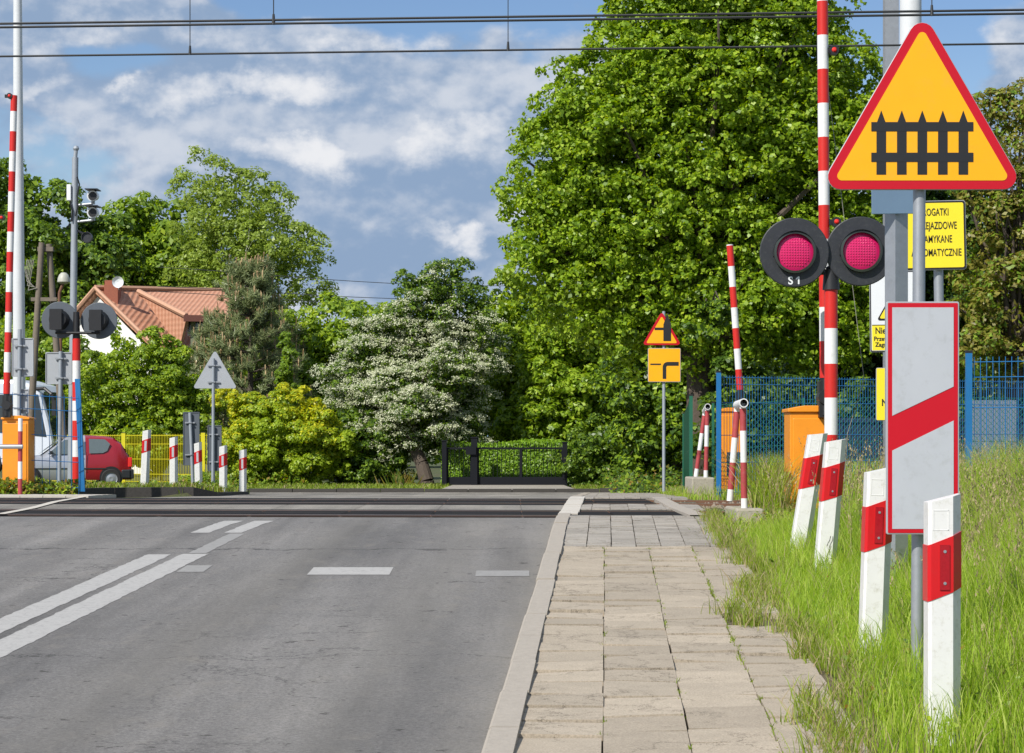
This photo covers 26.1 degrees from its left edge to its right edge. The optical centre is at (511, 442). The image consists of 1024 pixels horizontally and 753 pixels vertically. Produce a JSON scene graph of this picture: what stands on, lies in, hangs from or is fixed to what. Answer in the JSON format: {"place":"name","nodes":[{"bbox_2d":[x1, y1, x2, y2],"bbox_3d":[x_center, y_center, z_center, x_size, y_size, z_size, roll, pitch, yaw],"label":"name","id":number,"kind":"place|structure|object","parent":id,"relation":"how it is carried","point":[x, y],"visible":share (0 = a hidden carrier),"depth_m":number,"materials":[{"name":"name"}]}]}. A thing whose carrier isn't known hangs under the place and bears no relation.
{"place":"outdoors","nodes":[
{"label":"outdoors","id":0,"kind":"place"},
{"bbox_2d":[0,499,555,752],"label":"road","id":1,"kind":"structure","parent":0,"point":[258,639],"depth_m":12.32,"materials":[{"name":"asphalt"}]},
{"bbox_2d":[0,521,271,656],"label":"line","id":2,"kind":"object","parent":1,"relation":"on","point":[16,640],"visible":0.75,"depth_m":14.35,"materials":[{"name":"paint"}]},
{"bbox_2d":[0,504,627,509],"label":"crossing infill","id":3,"kind":"object","parent":1,"relation":"on","point":[320,507],"visible":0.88,"depth_m":24.49,"materials":[{"name":"concrete"}]},
{"bbox_2d":[0,498,652,504],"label":"crossing panels","id":4,"kind":"object","parent":1,"relation":"on","point":[435,501],"visible":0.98,"depth_m":26.92,"materials":[{"name":"rubber"}]},
{"bbox_2d":[0,509,681,516],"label":"crossing panels","id":5,"kind":"object","parent":1,"relation":"on","point":[335,513],"visible":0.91,"depth_m":22.68,"materials":[{"name":"concrete"}]},
{"bbox_2d":[307,567,392,574],"bbox_3d":[-1.167,0.928,15.975,0.588,0.022,0.550,0,0,0],"label":"stop line","id":6,"kind":"object","parent":1,"relation":"on","point":[350,570],"visible":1,"depth_m":15.93,"materials":[{"name":"paint"}]},
{"bbox_2d":[177,534,529,575],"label":"faded markings","id":7,"kind":"object","parent":1,"relation":"on","point":[213,545],"visible":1,"depth_m":16.23,"materials":[{"name":"paint"}]},
{"bbox_2d":[249,492,643,493],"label":"cross road","id":8,"kind":"structure","parent":0,"point":[422,492],"depth_m":50.18,"materials":[{"name":"asphalt"}]},
{"bbox_2d":[0,451,1022,752],"bbox_3d":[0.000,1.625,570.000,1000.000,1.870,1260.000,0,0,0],"label":"ground","id":9,"kind":"structure","parent":0,"point":[436,471],"depth_m":36.64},
{"bbox_2d":[0,93,35,490],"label":"barrier gate","id":10,"kind":"structure","parent":9,"relation":"on","point":[9,436],"depth_m":34.52,"materials":[{"name":"red metal"}]},
{"bbox_2d":[1,0,37,479],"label":"catenary mast","id":11,"kind":"object","parent":9,"relation":"on","point":[18,292],"visible":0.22,"depth_m":39.92,"materials":[{"name":"metal"}]},
{"bbox_2d":[12,329,33,415],"bbox_3d":[-7.997,-0.438,36.010,0.360,2.827,0.109,0,0,0],"label":"sign back","id":12,"kind":"object","parent":9,"relation":"on","point":[22,357],"visible":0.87,"depth_m":36.05,"materials":[{"name":"metal"}]},
{"bbox_2d":[0,380,67,471],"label":"coach","id":13,"kind":"object","parent":9,"relation":"on","point":[44,389],"visible":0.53,"depth_m":72.80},
{"bbox_2d":[0,394,45,436],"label":"side window","id":14,"kind":"structure","parent":13,"relation":"in","point":[38,414],"depth_m":72.75,"materials":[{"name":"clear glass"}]},
{"bbox_2d":[0,379,84,493],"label":"thin fence","id":15,"kind":"object","parent":9,"relation":"on","point":[81,471],"visible":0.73,"depth_m":35.10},
{"bbox_2d":[0,476,85,493],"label":"creeping weeds","id":16,"kind":"object","parent":9,"relation":"on","point":[46,487],"visible":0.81,"depth_m":34.47,"materials":[{"name":"green plant"}]},
{"bbox_2d":[25,242,66,481],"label":"wooden pole","id":17,"kind":"object","parent":9,"relation":"on","point":[48,249],"visible":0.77,"depth_m":59.95,"materials":[{"name":"brown wood"}]},
{"bbox_2d":[0,309,108,418],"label":"hazel shrub","id":18,"kind":"object","parent":9,"relation":"on","point":[45,342],"visible":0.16,"depth_m":87.34,"materials":[{"name":"green plant"}]},
{"bbox_2d":[0,494,115,497],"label":"footway","id":19,"kind":"structure","parent":9,"relation":"on","point":[57,495],"depth_m":29.01,"materials":[{"name":"concrete"}]},
{"bbox_2d":[0,418,22,493],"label":"walkway rail","id":20,"kind":"object","parent":19,"relation":"on","point":[19,446],"visible":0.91,"depth_m":34.02,"materials":[{"name":"metal"}]},
{"bbox_2d":[46,351,71,482],"bbox_3d":[-7.735,-0.274,37.609,0.456,2.568,0.109,0,0,0],"label":"sign back","id":21,"kind":"object","parent":9,"relation":"on","point":[59,368],"visible":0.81,"depth_m":37.65,"materials":[{"name":"metal"}]},
{"bbox_2d":[0,157,124,379],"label":"broadleaf tree","id":22,"kind":"object","parent":9,"relation":"on","point":[45,228],"visible":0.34,"depth_m":110.66,"materials":[{"name":"green plant"}]},
{"bbox_2d":[41,302,117,482],"bbox_3d":[-7.189,-0.733,36.533,1.264,3.222,0.266,0,0,0],"label":"crossing signal","id":23,"kind":"object","parent":9,"relation":"on","point":[99,320],"visible":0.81,"depth_m":36.56,"materials":[{"name":"red paint"}]},
{"bbox_2d":[34,435,133,482],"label":"parked car","id":24,"kind":"object","parent":9,"relation":"on","point":[106,459],"visible":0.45,"depth_m":59.98,"materials":[{"name":"red paint"}]},
{"bbox_2d":[67,146,100,480],"bbox_3d":[-7.470,-2.076,38.461,0.589,6.231,0.603,0,0,0],"label":"camera mast","id":25,"kind":"object","parent":9,"relation":"on","point":[92,197],"visible":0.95,"depth_m":38.45,"materials":[{"name":"metal"}]},
{"bbox_2d":[35,211,147,331],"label":"broadleaf tree","id":26,"kind":"object","parent":9,"relation":"on","point":[104,241],"visible":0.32,"depth_m":112.31,"materials":[{"name":"green plant"}]},
{"bbox_2d":[66,317,182,478],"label":"hazel shrub","id":27,"kind":"object","parent":9,"relation":"on","point":[106,388],"visible":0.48,"depth_m":74.96,"materials":[{"name":"green plant"}]},
{"bbox_2d":[48,432,206,482],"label":"yellow fence","id":28,"kind":"object","parent":9,"relation":"on","point":[123,435],"visible":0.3,"depth_m":71.08,"materials":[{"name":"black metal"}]},
{"bbox_2d":[140,430,150,483],"bbox_3d":[-6.656,0.408,40.041,0.146,1.300,0.123,3,0,0],"label":"guide post","id":29,"kind":"object","parent":9,"relation":"on","point":[146,450],"visible":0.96,"depth_m":39.99,"materials":[{"name":"white plastic"}]},
{"bbox_2d":[48,481,250,493],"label":"verge grass","id":30,"kind":"structure","parent":9,"relation":"on","point":[148,484],"depth_m":37.59,"materials":[{"name":"green plant"}]},
{"bbox_2d":[79,190,232,342],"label":"broadleaf tree","id":31,"kind":"object","parent":9,"relation":"on","point":[158,248],"visible":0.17,"depth_m":120.22,"materials":[{"name":"green plant"}]},
{"bbox_2d":[68,276,247,473],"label":"house","id":32,"kind":"structure","parent":9,"relation":"on","point":[137,309],"depth_m":99.85,"materials":[{"name":"tile"}]},
{"bbox_2d":[70,487,248,497],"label":"raised kerb","id":33,"kind":"structure","parent":9,"relation":"on","point":[120,492],"depth_m":36.49,"materials":[{"name":"concrete"}]},
{"bbox_2d":[104,325,228,481],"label":"hazel shrub","id":34,"kind":"object","parent":9,"relation":"on","point":[167,395],"visible":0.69,"depth_m":74.84,"materials":[{"name":"green plant"}]},
{"bbox_2d":[169,436,177,483],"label":"guide post","id":35,"kind":"object","parent":9,"relation":"on","point":[173,453],"visible":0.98,"depth_m":41.79,"materials":[{"name":"white plastic"}]},
{"bbox_2d":[183,412,199,482],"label":"leaning board back","id":36,"kind":"object","parent":9,"relation":"on","point":[191,429],"visible":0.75,"depth_m":44.55,"materials":[{"name":"metal"}]},
{"bbox_2d":[207,425,221,482],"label":"board back","id":37,"kind":"object","parent":9,"relation":"on","point":[218,436],"visible":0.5,"depth_m":47.25,"materials":[{"name":"metal"}]},
{"bbox_2d":[194,352,235,481],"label":"triangular sign back","id":38,"kind":"object","parent":9,"relation":"on","point":[214,374],"visible":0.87,"depth_m":46.55,"materials":[{"name":"metal"}]},
{"bbox_2d":[185,306,246,463],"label":"pine tree","id":39,"kind":"object","parent":9,"relation":"on","point":[200,359],"visible":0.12,"depth_m":81.50,"materials":[{"name":"green plant"}]},
{"bbox_2d":[219,445,226,491],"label":"guide post","id":40,"kind":"object","parent":9,"relation":"on","point":[222,466],"visible":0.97,"depth_m":42.39,"materials":[{"name":"white plastic"}]},
{"bbox_2d":[239,449,246,491],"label":"guide post","id":41,"kind":"object","parent":9,"relation":"on","point":[242,470],"visible":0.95,"depth_m":44.19,"materials":[{"name":"white plastic"}]},
{"bbox_2d":[178,469,313,485],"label":"wall foot weeds","id":42,"kind":"object","parent":9,"relation":"on","point":[206,476],"depth_m":56.32,"materials":[{"name":"green plant"}]},
{"bbox_2d":[162,145,339,315],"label":"birch tree","id":43,"kind":"object","parent":9,"relation":"on","point":[256,224],"visible":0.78,"depth_m":113.17,"materials":[{"name":"green plant"}]},
{"bbox_2d":[193,253,316,430],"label":"pine tree","id":44,"kind":"object","parent":9,"relation":"on","point":[255,275],"visible":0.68,"depth_m":77.65,"materials":[{"name":"green plant"}]},
{"bbox_2d":[204,382,359,485],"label":"golden shrub","id":45,"kind":"object","parent":9,"relation":"on","point":[270,435],"visible":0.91,"depth_m":56.56,"materials":[{"name":"yellow plant"}]},
{"bbox_2d":[273,330,300,404],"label":"columnar conifer","id":46,"kind":"object","parent":9,"relation":"on","point":[286,363],"visible":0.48,"depth_m":60.89,"materials":[{"name":"green plant"}]},
{"bbox_2d":[253,324,320,403],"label":"pine tree","id":47,"kind":"object","parent":9,"relation":"on","point":[294,337],"visible":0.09,"depth_m":80.78,"materials":[{"name":"green plant"}]},
{"bbox_2d":[203,290,413,479],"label":"broadleaf tree","id":48,"kind":"object","parent":9,"relation":"on","point":[320,349],"visible":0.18,"depth_m":80.59,"materials":[{"name":"green plant"}]},
{"bbox_2d":[0,509,724,517],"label":"railway track","id":49,"kind":"structure","parent":9,"relation":"on","point":[325,510],"depth_m":22.03,"materials":[{"name":"metal"}]},
{"bbox_2d":[153,494,577,498],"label":"road beyond tracks","id":50,"kind":"object","parent":9,"relation":"on","point":[530,496],"visible":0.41,"depth_m":36.25,"materials":[{"name":"asphalt"}]},
{"bbox_2d":[296,405,438,484],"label":"leafy shrub","id":51,"kind":"object","parent":9,"relation":"on","point":[365,467],"visible":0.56,"depth_m":57.13,"materials":[{"name":"green plant"}]},
{"bbox_2d":[116,482,667,491],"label":"lawn strip","id":52,"kind":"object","parent":9,"relation":"on","point":[333,485],"visible":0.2,"depth_m":54.06,"materials":[{"name":"green plant"}]},
{"bbox_2d":[309,256,512,484],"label":"flowering tree","id":53,"kind":"object","parent":9,"relation":"on","point":[428,377],"visible":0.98,"depth_m":57.52,"materials":[{"name":"white plant"}]},
{"bbox_2d":[21,499,846,506],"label":"railway track","id":54,"kind":"structure","parent":9,"relation":"on","point":[702,503],"depth_m":26.49,"materials":[{"name":"metal"}]},
{"bbox_2d":[247,488,674,491],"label":"kerb","id":55,"kind":"structure","parent":9,"relation":"on","point":[410,490],"depth_m":50.22,"materials":[{"name":"concrete"}]},
{"bbox_2d":[466,437,477,484],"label":"gate post","id":56,"kind":"object","parent":9,"relation":"on","point":[472,450],"visible":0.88,"depth_m":55.88,"materials":[{"name":"metal"}]},
{"bbox_2d":[447,443,470,484],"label":"garden gate","id":57,"kind":"structure","parent":56,"relation":"attached to","point":[459,480],"depth_m":55.98,"materials":[{"name":"metal"}]},
{"bbox_2d":[477,442,561,484],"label":"driveway gate","id":58,"kind":"structure","parent":56,"relation":"attached to","point":[522,480],"depth_m":55.98,"materials":[{"name":"metal"}]},
{"bbox_2d":[452,273,549,456],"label":"leafy tree","id":59,"kind":"object","parent":9,"relation":"on","point":[504,383],"visible":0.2,"depth_m":60.86,"materials":[{"name":"green plant"}]},
{"bbox_2d":[442,485,573,488],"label":"gate apron","id":60,"kind":"object","parent":9,"relation":"on","point":[507,487],"visible":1,"depth_m":52.98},
{"bbox_2d":[440,437,584,485],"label":"clipped hedge","id":61,"kind":"object","parent":9,"relation":"on","point":[538,463],"visible":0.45,"depth_m":56.63,"materials":[{"name":"green plant"}]},
{"bbox_2d":[481,492,589,752],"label":"kerb","id":62,"kind":"structure","parent":9,"relation":"on","point":[503,730],"depth_m":11.34,"materials":[{"name":"concrete"}]},
{"bbox_2d":[488,288,637,443],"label":"leafy tree","id":63,"kind":"object","parent":9,"relation":"on","point":[552,396],"visible":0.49,"depth_m":58.67,"materials":[{"name":"green plant"}]},
{"bbox_2d":[546,412,671,486],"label":"undergrowth shrub","id":64,"kind":"object","parent":9,"relation":"on","point":[592,460],"visible":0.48,"depth_m":55.63,"materials":[{"name":"green plant"}]},
{"bbox_2d":[598,464,715,492],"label":"tree foot weeds","id":65,"kind":"object","parent":9,"relation":"on","point":[652,481],"visible":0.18,"depth_m":48.79,"materials":[{"name":"green plant"}]},
{"bbox_2d":[644,311,680,493],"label":"junction sign","id":66,"kind":"object","parent":9,"relation":"on","point":[664,364],"visible":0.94,"depth_m":42.99,"materials":[{"name":"metal"}]},
{"bbox_2d":[651,497,700,515],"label":"crossing kerb","id":67,"kind":"structure","parent":9,"relation":"on","point":[675,506],"depth_m":24.01,"materials":[{"name":"concrete"}]},
{"bbox_2d":[490,0,882,485],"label":"linden tree","id":68,"kind":"object","parent":9,"relation":"on","point":[636,213],"visible":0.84,"depth_m":45.95,"materials":[{"name":"green plant"}]},
{"bbox_2d":[682,394,692,490],"bbox_3d":[2.934,0.237,36.975,0.058,1.920,8.072,0,0,4],"label":"green fence","id":69,"kind":"object","parent":9,"relation":"on","point":[687,442],"visible":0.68,"depth_m":36.02,"materials":[{"name":"metal"}]},
{"bbox_2d":[587,347,795,484],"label":"leafy tree","id":70,"kind":"object","parent":9,"relation":"on","point":[643,433],"visible":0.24,"depth_m":53.84,"materials":[{"name":"green plant"}]},
{"bbox_2d":[685,404,714,498],"bbox_3d":[2.577,0.149,30.300,0.329,1.359,0.955,0,0,0],"label":"pedestrian hoop","id":71,"kind":"object","parent":9,"relation":"on","point":[697,481],"visible":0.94,"depth_m":29.98,"materials":[{"name":"red paint"}]},
{"bbox_2d":[652,484,794,536],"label":"tufts","id":72,"kind":"object","parent":9,"relation":"on","point":[740,523],"visible":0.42,"depth_m":20.15,"materials":[{"name":"green plant"}]},
{"bbox_2d":[722,244,743,491],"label":"barrier gate","id":73,"kind":"structure","parent":9,"relation":"on","point":[726,425],"depth_m":33.91,"materials":[{"name":"red metal"}]},
{"bbox_2d":[586,498,882,752],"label":"footway bed","id":74,"kind":"object","parent":9,"relation":"on","point":[823,674],"visible":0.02,"depth_m":10.86,"materials":[{"name":"soil"}]},
{"bbox_2d":[563,493,723,548],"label":"footway pavers","id":75,"kind":"object","parent":74,"relation":"on","point":[666,530],"visible":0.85,"depth_m":19.65,"materials":[{"name":"concrete"}]},
{"bbox_2d":[725,398,763,524],"bbox_3d":[2.164,0.232,20.575,0.271,1.274,0.904,0,0,0],"label":"pedestrian hoop","id":76,"kind":"object","parent":9,"relation":"on","point":[740,405],"visible":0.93,"depth_m":20.28,"materials":[{"name":"red paint"}]},
{"bbox_2d":[712,449,802,518],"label":"grass","id":77,"kind":"structure","parent":9,"relation":"on","point":[761,486],"depth_m":20.55,"materials":[{"name":"plant"}]},
{"bbox_2d":[790,433,827,547],"bbox_3d":[2.167,0.560,16.340,0.146,1.300,0.126,9,0,0],"label":"guide post","id":78,"kind":"object","parent":9,"relation":"on","point":[806,502],"visible":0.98,"depth_m":16.29,"materials":[{"name":"plastic"}]},
{"bbox_2d":[658,454,961,499],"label":"rough grass","id":79,"kind":"structure","parent":9,"relation":"on","point":[688,496],"depth_m":29.95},
{"bbox_2d":[782,0,841,515],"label":"barrier gate","id":80,"kind":"structure","parent":9,"relation":"on","point":[800,422],"depth_m":20.71,"materials":[{"name":"red metal"}]},
{"bbox_2d":[759,217,884,441],"bbox_3d":[2.843,-0.586,19.992,1.232,2.913,0.330,0,0,-4],"label":"crossing signal","id":81,"kind":"object","parent":9,"relation":"on","point":[796,252],"visible":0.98,"depth_m":19.89,"materials":[{"name":"red paint"}]},
{"bbox_2d":[814,439,845,573],"bbox_3d":[2.163,0.616,15.091,0.146,1.300,0.126,5,0,-2],"label":"guide post","id":82,"kind":"object","parent":9,"relation":"on","point":[831,481],"visible":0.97,"depth_m":15.04,"materials":[{"name":"plastic"}]},
{"bbox_2d":[669,349,1022,472],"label":"dark shrub","id":83,"kind":"object","parent":9,"relation":"on","point":[719,362],"visible":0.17,"depth_m":45.54,"materials":[{"name":"green plant"}]},
{"bbox_2d":[712,396,1022,481],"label":"chain link fence","id":84,"kind":"object","parent":9,"relation":"on","point":[768,446],"visible":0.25,"depth_m":36.24,"materials":[{"name":"blue metal"}]},
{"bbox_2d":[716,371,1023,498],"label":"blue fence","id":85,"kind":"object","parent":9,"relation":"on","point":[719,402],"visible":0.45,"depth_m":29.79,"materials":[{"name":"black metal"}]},
{"bbox_2d":[726,430,1023,752],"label":"tall grass","id":86,"kind":"structure","parent":9,"relation":"on","point":[810,590],"depth_m":11.13,"materials":[{"name":"plant"}]},
{"bbox_2d":[858,468,891,653],"bbox_3d":[1.861,0.770,11.290,0.146,1.300,0.126,2,0,-1],"label":"guide post","id":87,"kind":"object","parent":9,"relation":"on","point":[876,540],"visible":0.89,"depth_m":11.24,"materials":[{"name":"plastic"}]},
{"bbox_2d":[730,487,1023,740],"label":"verge broadleaf weeds","id":88,"kind":"object","parent":9,"relation":"on","point":[859,700],"visible":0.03,"depth_m":10.73,"materials":[{"name":"green plant"}]},
{"bbox_2d":[755,434,1023,613],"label":"grass seed heads","id":89,"kind":"object","parent":9,"relation":"on","point":[960,492],"depth_m":15.45,"materials":[{"name":"plant"}]},
{"bbox_2d":[883,0,898,467],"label":"steel mast","id":90,"kind":"object","parent":9,"relation":"on","point":[890,30],"depth_m":27.41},
{"bbox_2d":[871,190,912,584],"bbox_3d":[2.400,-0.200,13.986,0.267,2.860,0.168,0,0,0],"label":"square post","id":91,"kind":"object","parent":9,"relation":"on","point":[895,207],"visible":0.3,"depth_m":13.95,"materials":[{"name":"metal"}]},
{"bbox_2d":[778,190,1018,417],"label":"dark tree","id":92,"kind":"object","parent":9,"relation":"on","point":[868,369],"visible":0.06,"depth_m":49.13,"materials":[{"name":"green plant"}]},
{"bbox_2d":[900,0,921,43],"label":"catenary mast","id":93,"kind":"object","parent":9,"relation":"on","point":[907,23],"depth_m":26.39,"materials":[{"name":"metal"}]},
{"bbox_2d":[0,0,1023,28],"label":"contact wire","id":94,"kind":"object","parent":93,"relation":"hanging from","point":[931,11],"visible":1,"depth_m":22.80,"materials":[{"name":"metal"}]},
{"bbox_2d":[0,42,1023,56],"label":"contact wire","id":95,"kind":"object","parent":93,"relation":"hanging from","point":[555,49],"visible":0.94,"depth_m":26.36,"materials":[{"name":"metal"}]},
{"bbox_2d":[876,368,884,420],"bbox_3d":[4.279,-0.540,24.590,0.439,0.589,0.019,0,0,0],"label":"notice board","id":96,"kind":"object","parent":93,"relation":"attached to","point":[880,394],"visible":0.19,"depth_m":24.58,"materials":[{"name":"yellow metal"}]},
{"bbox_2d":[869,271,912,351],"bbox_3d":[4.244,-1.463,24.589,0.509,0.905,0.021,-1,0,0],"label":"voltage warning sign","id":97,"kind":"object","parent":93,"relation":"attached to","point":[877,313],"visible":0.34,"depth_m":24.58,"materials":[{"name":"white metal"}]},
{"bbox_2d":[827,23,1015,669],"bbox_3d":[1.950,-0.265,10.521,0.898,3.468,0.132,0,0,0],"label":"railway warning sign","id":98,"kind":"object","parent":9,"relation":"on","point":[921,127],"visible":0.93,"depth_m":10.48,"materials":[{"name":"yellow metal"}]},
{"bbox_2d":[838,418,1022,467],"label":"container","id":99,"kind":"object","parent":9,"relation":"on","point":[875,424],"visible":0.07,"depth_m":40.10,"materials":[{"name":"metal"}]},
{"bbox_2d":[908,200,966,301],"bbox_3d":[2.906,-0.169,15.082,0.430,2.964,0.102,-1,0,0],"label":"information board","id":100,"kind":"object","parent":9,"relation":"on","point":[945,234],"visible":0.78,"depth_m":15.03,"materials":[{"name":"yellow metal"}]},
{"bbox_2d":[923,493,960,745],"bbox_3d":[1.772,0.860,9.060,0.146,1.300,0.126,0,0,0],"label":"guide post","id":101,"kind":"object","parent":9,"relation":"on","point":[942,587],"visible":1,"depth_m":9.01,"materials":[{"name":"white plastic"}]},
{"bbox_2d":[944,77,1023,417],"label":"bronze leaved tree","id":102,"kind":"object","parent":9,"relation":"on","point":[991,305],"visible":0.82,"depth_m":42.64,"materials":[{"name":"green plant"}]},
{"bbox_2d":[972,400,1015,460],"bbox_3d":[8.510,-0.066,39.020,0.808,1.372,0.040,0,0,0],"label":"grey panel","id":103,"kind":"object","parent":9,"relation":"on","point":[977,422],"visible":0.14,"depth_m":39.00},
{"bbox_2d":[965,350,1023,465],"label":"blue fence","id":104,"kind":"object","parent":9,"relation":"on","point":[968,394],"visible":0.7,"depth_m":19.55,"materials":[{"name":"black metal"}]},
{"bbox_2d":[0,0,1023,436],"label":"sky","id":105,"kind":"structure","parent":0,"point":[396,157],"materials":[{"name":"blue"}]},
{"bbox_2d":[514,546,870,752],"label":"footway slabs","id":106,"kind":"structure","parent":0,"point":[638,705],"depth_m":10.88,"materials":[{"name":"concrete"}]},
{"bbox_2d":[695,506,897,752],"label":"edge grass","id":107,"kind":"structure","parent":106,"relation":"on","point":[754,588],"depth_m":11.19,"materials":[{"name":"plant"}]},
{"bbox_2d":[599,546,787,752],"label":"joint grass","id":108,"kind":"structure","parent":0,"point":[731,637],"depth_m":11.87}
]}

